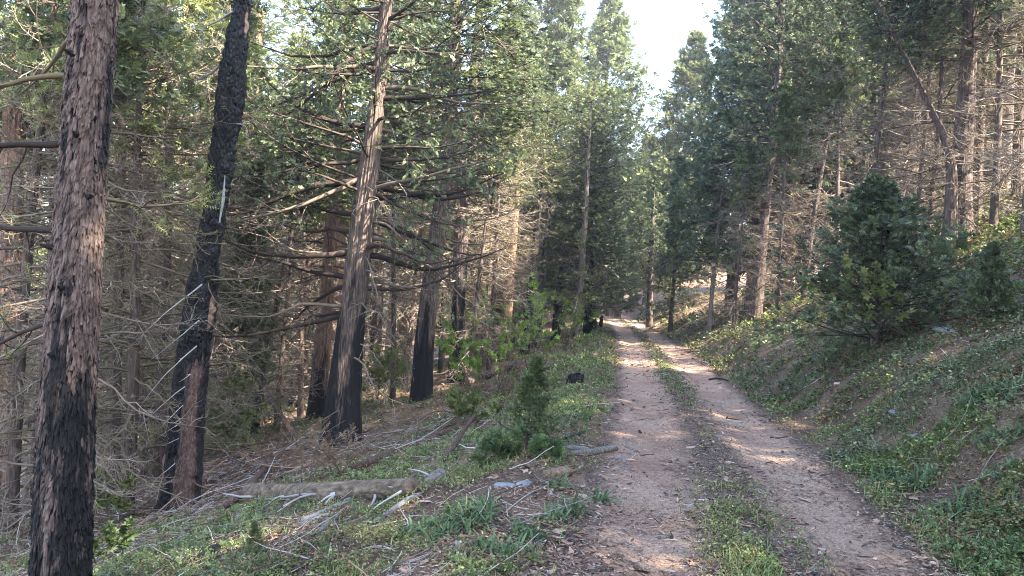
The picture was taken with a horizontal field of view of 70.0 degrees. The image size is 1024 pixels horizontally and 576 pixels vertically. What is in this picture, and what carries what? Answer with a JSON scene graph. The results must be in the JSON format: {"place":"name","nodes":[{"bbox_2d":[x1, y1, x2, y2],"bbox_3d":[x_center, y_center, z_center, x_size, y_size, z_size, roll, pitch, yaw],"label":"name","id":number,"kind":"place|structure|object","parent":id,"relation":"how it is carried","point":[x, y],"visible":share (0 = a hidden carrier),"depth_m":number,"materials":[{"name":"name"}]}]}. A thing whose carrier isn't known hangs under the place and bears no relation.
{"place":"outdoors","nodes":[
{"label":"outdoors","id":0,"kind":"place"},
{"bbox_2d":[1,0,909,241],"label":"sky","id":1,"kind":"structure","parent":0,"point":[664,26],"materials":[{"name":"white"}]},
{"bbox_2d":[0,183,1023,575],"bbox_3d":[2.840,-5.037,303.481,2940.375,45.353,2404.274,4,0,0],"label":"ground","id":2,"kind":"structure","parent":0,"point":[800,421],"depth_m":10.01,"materials":[{"name":"green plant"}]},
{"bbox_2d":[0,95,124,458],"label":"young tree","id":3,"kind":"object","parent":2,"relation":"on","point":[43,248],"visible":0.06,"depth_m":15.02,"materials":[{"name":"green plant"}]},
{"bbox_2d":[0,0,159,516],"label":"conifer tree","id":4,"kind":"object","parent":2,"relation":"on","point":[12,111],"visible":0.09,"depth_m":13.84,"materials":[{"name":"green plant"}]},
{"bbox_2d":[0,0,179,517],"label":"young tree","id":5,"kind":"object","parent":2,"relation":"on","point":[48,118],"visible":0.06,"depth_m":12.20,"materials":[{"name":"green plant"}]},
{"bbox_2d":[0,0,183,544],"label":"young tree","id":6,"kind":"object","parent":2,"relation":"on","point":[13,487],"visible":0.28,"depth_m":10.28,"materials":[{"name":"green plant"}]},
{"bbox_2d":[0,0,217,553],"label":"young tree","id":7,"kind":"object","parent":2,"relation":"on","point":[132,40],"visible":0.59,"depth_m":9.08,"materials":[{"name":"green plant"}]},
{"bbox_2d":[93,465,137,528],"bbox_3d":[-5.382,2.803,9.798,0.670,0.910,0.433,4,0,0],"label":"leafy shrub","id":8,"kind":"object","parent":2,"relation":"on","point":[118,502],"visible":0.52,"depth_m":9.80,"materials":[{"name":"green plant"}]},
{"bbox_2d":[92,516,139,564],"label":"leafy shrub","id":9,"kind":"object","parent":2,"relation":"on","point":[110,531],"visible":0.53,"depth_m":6.62,"materials":[{"name":"green plant"}]},
{"bbox_2d":[0,0,248,510],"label":"young tree","id":10,"kind":"object","parent":2,"relation":"on","point":[118,382],"visible":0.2,"depth_m":11.90,"materials":[{"name":"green plant"}]},
{"bbox_2d":[24,49,224,466],"bbox_3d":[-8.491,-0.528,17.154,3.990,10.485,4.343,3,-1,2],"label":"young tree","id":11,"kind":"object","parent":2,"relation":"on","point":[188,106],"visible":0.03,"depth_m":17.06,"materials":[{"name":"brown plant"}]},
{"bbox_2d":[25,46,227,485],"bbox_3d":[-7.383,-0.459,14.427,3.627,9.532,3.948,2,-1,-6],"label":"young tree","id":12,"kind":"object","parent":2,"relation":"on","point":[141,421],"visible":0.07,"depth_m":14.42,"materials":[{"name":"green plant"}]},
{"bbox_2d":[96,171,186,454],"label":"conifer tree","id":13,"kind":"object","parent":2,"relation":"on","point":[125,293],"visible":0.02,"depth_m":17.73,"materials":[{"name":"brown plant"}]},
{"bbox_2d":[0,0,302,523],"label":"young tree","id":14,"kind":"object","parent":2,"relation":"on","point":[133,370],"visible":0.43,"depth_m":10.49,"materials":[{"name":"green plant"}]},
{"bbox_2d":[0,0,317,488],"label":"young tree","id":15,"kind":"object","parent":2,"relation":"on","point":[163,284],"visible":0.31,"depth_m":12.96,"materials":[{"name":"green plant"}]},
{"bbox_2d":[126,284,209,517],"bbox_3d":[-4.707,1.706,10.019,1.182,3.574,0.508,4,-1,-26],"label":"broken stump","id":16,"kind":"object","parent":2,"relation":"on","point":[188,461],"visible":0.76,"depth_m":10.03,"materials":[{"name":"brown wood"}]},
{"bbox_2d":[0,0,349,575],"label":"conifer tree","id":17,"kind":"object","parent":2,"relation":"on","point":[61,522],"visible":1,"depth_m":5.47,"materials":[{"name":"brown plant"}]},
{"bbox_2d":[151,0,252,512],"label":"burnt snag","id":18,"kind":"object","parent":2,"relation":"on","point":[230,91],"visible":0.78,"depth_m":10.55,"materials":[{"name":"brown wood"}]},
{"bbox_2d":[98,0,312,475],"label":"young tree","id":19,"kind":"object","parent":2,"relation":"on","point":[255,19],"visible":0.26,"depth_m":16.05,"materials":[{"name":"green plant"}]},
{"bbox_2d":[100,0,311,415],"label":"conifer tree","id":20,"kind":"object","parent":2,"relation":"on","point":[198,28],"visible":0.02,"depth_m":25.47,"materials":[{"name":"green plant"}]},
{"bbox_2d":[153,117,264,438],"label":"young tree","id":21,"kind":"object","parent":2,"relation":"on","point":[230,196],"visible":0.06,"depth_m":20.18,"materials":[{"name":"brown plant"}]},
{"bbox_2d":[204,363,275,456],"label":"fir sapling","id":22,"kind":"object","parent":2,"relation":"on","point":[235,382],"visible":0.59,"depth_m":15.82,"materials":[{"name":"green plant"}]},
{"bbox_2d":[174,40,320,431],"bbox_3d":[-7.823,-1.218,20.655,4.843,11.570,4.028,3,-1,36],"label":"young tree","id":23,"kind":"object","parent":2,"relation":"on","point":[258,49],"visible":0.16,"depth_m":20.61,"materials":[{"name":"green plant"}]},
{"bbox_2d":[205,158,291,447],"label":"conifer tree","id":24,"kind":"object","parent":2,"relation":"on","point":[248,236],"visible":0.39,"depth_m":17.94,"materials":[{"name":"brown plant"}]},
{"bbox_2d":[175,1,328,432],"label":"conifer tree","id":25,"kind":"object","parent":2,"relation":"on","point":[262,39],"visible":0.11,"depth_m":24.77,"materials":[{"name":"green plant"}]},
{"bbox_2d":[210,356,299,440],"bbox_3d":[-6.093,2.469,17.366,1.768,1.845,4.162,4,-1,-40],"label":"leaning pole","id":26,"kind":"object","parent":2,"relation":"on","point":[290,429],"visible":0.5,"depth_m":16.95,"materials":[{"name":"brown wood"}]},
{"bbox_2d":[209,147,311,429],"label":"young tree","id":27,"kind":"object","parent":2,"relation":"on","point":[262,150],"visible":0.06,"depth_m":22.27,"materials":[{"name":"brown plant"}]},
{"bbox_2d":[240,121,344,436],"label":"young tree","id":28,"kind":"object","parent":2,"relation":"on","point":[279,386],"visible":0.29,"depth_m":19.11,"materials":[{"name":"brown plant"}]},
{"bbox_2d":[250,416,336,495],"bbox_3d":[-2.505,1.982,8.769,0.850,0.841,1.139,4,0,0],"label":"dried bough","id":29,"kind":"object","parent":2,"relation":"on","point":[301,460],"visible":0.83,"depth_m":8.76,"materials":[{"name":"brown wood"}]},
{"bbox_2d":[228,37,362,435],"bbox_3d":[-5.605,-1.090,18.685,3.380,10.696,3.269,4,0,0],"label":"conifer tree","id":30,"kind":"object","parent":2,"relation":"on","point":[305,162],"visible":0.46,"depth_m":18.65,"materials":[{"name":"green plant"}]},
{"bbox_2d":[243,81,349,419],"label":"young tree","id":31,"kind":"object","parent":2,"relation":"on","point":[300,406],"visible":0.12,"depth_m":23.93,"materials":[{"name":"brown plant"}]},
{"bbox_2d":[252,102,371,408],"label":"young tree","id":32,"kind":"object","parent":2,"relation":"on","point":[309,308],"visible":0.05,"depth_m":30.89,"materials":[{"name":"brown plant"}]},
{"bbox_2d":[223,477,419,512],"bbox_3d":[-2.231,2.275,7.604,2.994,1.126,1.037,3,-1,39],"label":"fallen log","id":33,"kind":"object","parent":2,"relation":"on","point":[373,488],"visible":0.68,"depth_m":7.25,"materials":[{"name":"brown wood"}]},
{"bbox_2d":[264,0,379,409],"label":"conifer tree","id":34,"kind":"object","parent":2,"relation":"on","point":[285,8],"visible":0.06,"depth_m":31.44,"materials":[{"name":"green plant"}]},
{"bbox_2d":[242,0,430,420],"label":"conifer tree","id":35,"kind":"object","parent":2,"relation":"on","point":[316,406],"visible":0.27,"depth_m":21.60,"materials":[{"name":"green plant"}]},
{"bbox_2d":[307,421,372,475],"bbox_3d":[-2.175,1.917,8.769,0.842,0.728,0.645,4,0,17],"label":"dried bough","id":36,"kind":"object","parent":2,"relation":"on","point":[327,446],"visible":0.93,"depth_m":8.71,"materials":[{"name":"brown wood"}]},
{"bbox_2d":[299,151,389,400],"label":"young tree","id":37,"kind":"object","parent":2,"relation":"on","point":[343,221],"visible":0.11,"depth_m":24.28,"materials":[{"name":"brown plant"}]},
{"bbox_2d":[283,0,417,378],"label":"conifer tree","id":38,"kind":"object","parent":2,"relation":"on","point":[342,237],"visible":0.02,"depth_m":26.82,"materials":[{"name":"green plant"}]},
{"bbox_2d":[173,0,556,450],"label":"cedar tree","id":39,"kind":"object","parent":2,"relation":"on","point":[344,395],"visible":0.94,"depth_m":13.88,"materials":[{"name":"green plant"}]},
{"bbox_2d":[329,0,433,390],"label":"conifer tree","id":40,"kind":"object","parent":2,"relation":"on","point":[376,321],"visible":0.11,"depth_m":29.83,"materials":[{"name":"green plant"}]},
{"bbox_2d":[362,342,411,406],"bbox_3d":[-3.623,2.383,20.052,2.432,1.875,1.428,4,-1,27],"label":"leafy shrub","id":41,"kind":"object","parent":2,"relation":"on","point":[377,372],"visible":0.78,"depth_m":19.79,"materials":[{"name":"green plant"}]},
{"bbox_2d":[327,83,468,402],"bbox_3d":[-3.334,-1.056,20.709,3.948,9.532,3.627,3,0,44],"label":"young tree","id":42,"kind":"object","parent":2,"relation":"on","point":[392,330],"visible":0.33,"depth_m":20.69,"materials":[{"name":"green plant"}]},
{"bbox_2d":[364,2,462,369],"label":"conifer tree","id":43,"kind":"object","parent":2,"relation":"on","point":[403,318],"visible":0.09,"depth_m":35.79,"materials":[{"name":"green plant"}]},
{"bbox_2d":[363,51,485,391],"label":"young tree","id":44,"kind":"object","parent":2,"relation":"on","point":[412,312],"visible":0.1,"depth_m":25.92,"materials":[{"name":"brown plant"}]},
{"bbox_2d":[348,402,515,470],"bbox_3d":[-0.917,2.294,11.843,0.806,0.465,6.264,4,-1,23],"label":"fallen log","id":45,"kind":"object","parent":2,"relation":"on","point":[371,460],"visible":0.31,"depth_m":9.79,"materials":[{"name":"brown wood"}]},
{"bbox_2d":[305,0,590,403],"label":"conifer tree","id":46,"kind":"object","parent":2,"relation":"on","point":[422,373],"visible":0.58,"depth_m":18.41,"materials":[{"name":"green plant"}]},
{"bbox_2d":[411,67,486,372],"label":"conifer tree","id":47,"kind":"object","parent":2,"relation":"on","point":[441,364],"visible":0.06,"depth_m":30.88,"materials":[{"name":"brown plant"}]},
{"bbox_2d":[434,319,482,390],"bbox_3d":[-1.142,1.586,16.886,0.972,1.769,2.194,4,-1,23],"label":"leafy shrub","id":48,"kind":"object","parent":2,"relation":"on","point":[447,349],"visible":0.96,"depth_m":16.48,"materials":[{"name":"green plant"}]},
{"bbox_2d":[446,385,504,424],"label":"leafy shrub","id":49,"kind":"object","parent":2,"relation":"on","point":[456,402],"visible":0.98,"depth_m":12.43,"materials":[{"name":"green plant"}]},
{"bbox_2d":[381,0,579,382],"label":"conifer tree","id":50,"kind":"object","parent":2,"relation":"on","point":[458,307],"visible":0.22,"depth_m":24.30,"materials":[{"name":"green plant"}]},
{"bbox_2d":[423,92,545,387],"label":"young tree","id":51,"kind":"object","parent":2,"relation":"on","point":[505,175],"visible":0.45,"depth_m":24.04,"materials":[{"name":"green plant"}]},
{"bbox_2d":[415,65,566,366],"bbox_3d":[-0.782,-2.646,27.679,5.508,12.050,5.465,3,-2,35],"label":"conifer tree","id":52,"kind":"object","parent":2,"relation":"on","point":[489,294],"visible":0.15,"depth_m":27.54,"materials":[{"name":"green plant"}]},
{"bbox_2d":[467,422,526,466],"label":"leafy shrub","id":53,"kind":"object","parent":2,"relation":"on","point":[498,445],"visible":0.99,"depth_m":7.59,"materials":[{"name":"green plant"}]},
{"bbox_2d":[436,14,563,357],"bbox_3d":[-0.819,-4.770,36.241,7.502,17.320,7.602,5,-1,-34],"label":"conifer tree","id":54,"kind":"object","parent":2,"relation":"on","point":[528,35],"visible":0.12,"depth_m":35.60,"materials":[{"name":"green plant"}]},
{"bbox_2d":[443,64,562,370],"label":"young tree","id":55,"kind":"object","parent":2,"relation":"on","point":[493,299],"visible":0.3,"depth_m":26.06,"materials":[{"name":"green plant"}]},
{"bbox_2d":[0,203,1023,575],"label":"leaf litter","id":56,"kind":"object","parent":2,"relation":"on","point":[552,549],"visible":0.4,"depth_m":6.30,"materials":[{"name":"brown plant"}]},
{"bbox_2d":[0,204,1023,575],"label":"twig litter","id":57,"kind":"object","parent":2,"relation":"on","point":[222,490],"visible":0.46,"depth_m":8.85,"materials":[{"name":"brown wood"}]},
{"bbox_2d":[465,272,562,397],"bbox_3d":[-0.026,0.972,15.692,2.170,2.702,2.176,4,0,0],"label":"leafy shrub","id":58,"kind":"object","parent":2,"relation":"on","point":[502,351],"visible":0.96,"depth_m":15.30,"materials":[{"name":"green plant"}]},
{"bbox_2d":[475,53,568,361],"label":"conifer tree","id":59,"kind":"object","parent":2,"relation":"on","point":[528,164],"visible":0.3,"depth_m":28.84,"materials":[{"name":"green plant"}]},
{"bbox_2d":[492,286,559,373],"bbox_3d":[0.556,1.034,17.143,1.402,2.239,2.148,4,-1,25],"label":"leafy shrub","id":60,"kind":"object","parent":2,"relation":"on","point":[536,332],"visible":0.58,"depth_m":16.89,"materials":[{"name":"green plant"}]},
{"bbox_2d":[481,353,574,444],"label":"fir sapling","id":61,"kind":"object","parent":2,"relation":"on","point":[535,378],"visible":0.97,"depth_m":8.19,"materials":[{"name":"green plant"}]},
{"bbox_2d":[486,0,570,244],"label":"conifer tree","id":62,"kind":"object","parent":2,"relation":"on","point":[535,18],"visible":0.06,"depth_m":46.99,"materials":[{"name":"green plant"}]},
{"bbox_2d":[528,428,565,463],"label":"leafy shrub","id":63,"kind":"object","parent":2,"relation":"on","point":[541,441],"visible":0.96,"depth_m":7.55,"materials":[{"name":"green plant"}]},
{"bbox_2d":[513,91,589,354],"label":"conifer tree","id":64,"kind":"object","parent":2,"relation":"on","point":[538,216],"visible":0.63,"depth_m":30.87,"materials":[{"name":"green plant"}]},
{"bbox_2d":[520,115,585,349],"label":"conifer tree","id":65,"kind":"object","parent":2,"relation":"on","point":[544,257],"visible":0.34,"depth_m":32.90,"materials":[{"name":"green plant"}]},
{"bbox_2d":[519,0,601,332],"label":"conifer tree","id":66,"kind":"object","parent":2,"relation":"on","point":[564,15],"visible":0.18,"depth_m":47.74,"materials":[{"name":"green plant"}]},
{"bbox_2d":[545,142,597,340],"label":"conifer tree","id":67,"kind":"object","parent":2,"relation":"on","point":[555,322],"visible":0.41,"depth_m":34.91,"materials":[{"name":"green plant"}]},
{"bbox_2d":[546,283,600,348],"bbox_3d":[2.364,1.099,28.210,2.198,2.597,1.316,4,0,12],"label":"leafy shrub","id":68,"kind":"object","parent":2,"relation":"on","point":[578,321],"visible":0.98,"depth_m":27.95,"materials":[{"name":"green plant"}]},
{"bbox_2d":[521,105,652,329],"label":"conifer tree","id":69,"kind":"object","parent":2,"relation":"on","point":[603,175],"visible":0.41,"depth_m":36.19,"materials":[{"name":"green plant"}]},
{"bbox_2d":[520,77,662,338],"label":"conifer tree","id":70,"kind":"object","parent":2,"relation":"on","point":[578,290],"visible":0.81,"depth_m":32.81,"materials":[{"name":"green plant"}]},
{"bbox_2d":[549,0,687,317],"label":"conifer tree","id":71,"kind":"object","parent":2,"relation":"on","point":[605,38],"visible":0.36,"depth_m":57.00,"materials":[{"name":"green plant"}]},
{"bbox_2d":[622,180,688,327],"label":"conifer tree","id":72,"kind":"object","parent":2,"relation":"on","point":[652,225],"visible":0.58,"depth_m":46.82,"materials":[{"name":"green plant"}]},
{"bbox_2d":[612,29,727,306],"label":"conifer tree","id":73,"kind":"object","parent":2,"relation":"on","point":[686,69],"visible":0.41,"depth_m":59.32,"materials":[{"name":"green plant"}]},
{"bbox_2d":[634,154,705,331],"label":"conifer tree","id":74,"kind":"object","parent":2,"relation":"on","point":[672,245],"visible":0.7,"depth_m":41.84,"materials":[{"name":"green plant"}]},
{"bbox_2d":[683,149,756,331],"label":"conifer tree","id":75,"kind":"object","parent":2,"relation":"on","point":[713,280],"visible":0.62,"depth_m":32.93,"materials":[{"name":"green plant"}]},
{"bbox_2d":[703,142,776,338],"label":"young tree","id":76,"kind":"object","parent":2,"relation":"on","point":[744,162],"visible":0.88,"depth_m":27.08,"materials":[{"name":"green plant"}]},
{"bbox_2d":[643,0,840,315],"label":"conifer tree","id":77,"kind":"object","parent":2,"relation":"on","point":[716,51],"visible":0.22,"depth_m":35.98,"materials":[{"name":"green plant"}]},
{"bbox_2d":[673,0,830,316],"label":"conifer tree","id":78,"kind":"object","parent":2,"relation":"on","point":[708,246],"visible":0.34,"depth_m":32.86,"materials":[{"name":"green plant"}]},
{"bbox_2d":[676,0,872,332],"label":"conifer tree","id":79,"kind":"object","parent":2,"relation":"on","point":[769,73],"visible":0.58,"depth_m":27.82,"materials":[{"name":"green plant"}]},
{"bbox_2d":[730,79,823,314],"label":"young tree","id":80,"kind":"object","parent":2,"relation":"on","point":[780,105],"visible":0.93,"depth_m":25.82,"materials":[{"name":"green plant"}]},
{"bbox_2d":[723,0,886,304],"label":"conifer tree","id":81,"kind":"object","parent":2,"relation":"on","point":[790,250],"visible":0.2,"depth_m":30.82,"materials":[{"name":"green plant"}]},
{"bbox_2d":[767,67,851,294],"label":"conifer tree","id":82,"kind":"object","parent":2,"relation":"on","point":[798,281],"visible":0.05,"depth_m":32.70,"materials":[{"name":"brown plant"}]},
{"bbox_2d":[772,26,879,272],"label":"young tree","id":83,"kind":"object","parent":2,"relation":"on","point":[843,81],"visible":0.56,"depth_m":25.40,"materials":[{"name":"green plant"}]},
{"bbox_2d":[768,0,900,300],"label":"conifer tree","id":84,"kind":"object","parent":2,"relation":"on","point":[814,211],"visible":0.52,"depth_m":25.90,"materials":[{"name":"green plant"}]},
{"bbox_2d":[764,0,907,282],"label":"conifer tree","id":85,"kind":"object","parent":2,"relation":"on","point":[828,263],"visible":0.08,"depth_m":29.79,"materials":[{"name":"green plant"}]},
{"bbox_2d":[786,35,905,256],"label":"conifer tree","id":86,"kind":"object","parent":2,"relation":"on","point":[873,96],"visible":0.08,"depth_m":29.70,"materials":[{"name":"green plant"}]},
{"bbox_2d":[801,253,915,337],"bbox_3d":[6.067,0.146,12.770,1.897,1.334,2.053,4,0,0],"label":"leafy shrub","id":87,"kind":"object","parent":2,"relation":"on","point":[887,285],"visible":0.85,"depth_m":12.28,"materials":[{"name":"green plant"}]},
{"bbox_2d":[784,0,961,287],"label":"tree","id":88,"kind":"object","parent":2,"relation":"on","point":[875,145],"visible":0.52,"depth_m":20.68,"materials":[{"name":"green plant"}]},
{"bbox_2d":[749,172,1021,358],"bbox_3d":[6.905,-0.373,12.999,5.130,3.452,4.971,4,0,12],"label":"young conifer","id":89,"kind":"object","parent":2,"relation":"on","point":[875,211],"visible":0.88,"depth_m":12.90,"materials":[{"name":"green plant"}]},
{"bbox_2d":[800,0,1023,262],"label":"conifer tree","id":90,"kind":"object","parent":2,"relation":"on","point":[952,193],"visible":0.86,"depth_m":19.32,"materials":[{"name":"green plant"}]},
{"bbox_2d":[847,6,977,251],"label":"tree","id":91,"kind":"object","parent":2,"relation":"on","point":[913,114],"visible":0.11,"depth_m":23.60,"materials":[{"name":"green plant"}]},
{"bbox_2d":[854,12,982,239],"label":"conifer tree","id":92,"kind":"object","parent":2,"relation":"on","point":[891,97],"visible":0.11,"depth_m":27.96,"materials":[{"name":"green plant"}]},
{"bbox_2d":[865,31,974,231],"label":"conifer tree","id":93,"kind":"object","parent":2,"relation":"on","point":[898,142],"visible":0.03,"depth_m":28.72,"materials":[{"name":"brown plant"}]},
{"bbox_2d":[850,4,1009,247],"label":"tree","id":94,"kind":"object","parent":2,"relation":"on","point":[928,81],"visible":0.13,"depth_m":22.70,"materials":[{"name":"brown plant"}]},
{"bbox_2d":[842,0,1023,242],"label":"conifer tree","id":95,"kind":"object","parent":2,"relation":"on","point":[972,14],"visible":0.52,"depth_m":19.82,"materials":[{"name":"green plant"}]},
{"bbox_2d":[860,0,1023,256],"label":"tree","id":96,"kind":"object","parent":2,"relation":"on","point":[940,104],"visible":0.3,"depth_m":21.07,"materials":[{"name":"green plant"}]},
{"bbox_2d":[910,221,974,268],"bbox_3d":[9.994,-0.900,17.157,1.128,1.350,1.233,4,0,0],"label":"leafy shrub","id":97,"kind":"object","parent":2,"relation":"on","point":[959,245],"visible":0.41,"depth_m":16.88,"materials":[{"name":"green plant"}]},
{"bbox_2d":[902,0,1023,232],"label":"young tree","id":98,"kind":"object","parent":2,"relation":"on","point":[998,77],"visible":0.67,"depth_m":19.12,"materials":[{"name":"brown plant"}]},
{"bbox_2d":[915,0,1022,219],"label":"conifer tree","id":99,"kind":"object","parent":2,"relation":"on","point":[985,58],"visible":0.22,"depth_m":21.91,"materials":[{"name":"brown plant"}]},
{"bbox_2d":[936,1,1016,208],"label":"conifer tree","id":100,"kind":"object","parent":2,"relation":"on","point":[1007,113],"visible":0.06,"depth_m":26.91,"materials":[{"name":"brown plant"}]},
{"bbox_2d":[943,0,1023,198],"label":"conifer tree","id":101,"kind":"object","parent":2,"relation":"on","point":[1020,72],"visible":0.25,"depth_m":20.90,"materials":[{"name":"brown plant"}]},
{"bbox_2d":[948,1,1023,230],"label":"tree","id":102,"kind":"object","parent":2,"relation":"on","point":[1021,162],"visible":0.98,"depth_m":17.63,"materials":[{"name":"brown plant"}]},
{"bbox_2d":[953,240,1023,319],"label":"fir sapling","id":103,"kind":"object","parent":2,"relation":"on","point":[991,251],"visible":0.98,"depth_m":10.91,"materials":[{"name":"green plant"}]},
{"bbox_2d":[552,311,940,575],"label":"dirt road","id":104,"kind":"structure","parent":0,"point":[650,444],"depth_m":7.46,"materials":[{"name":"brown soil"}]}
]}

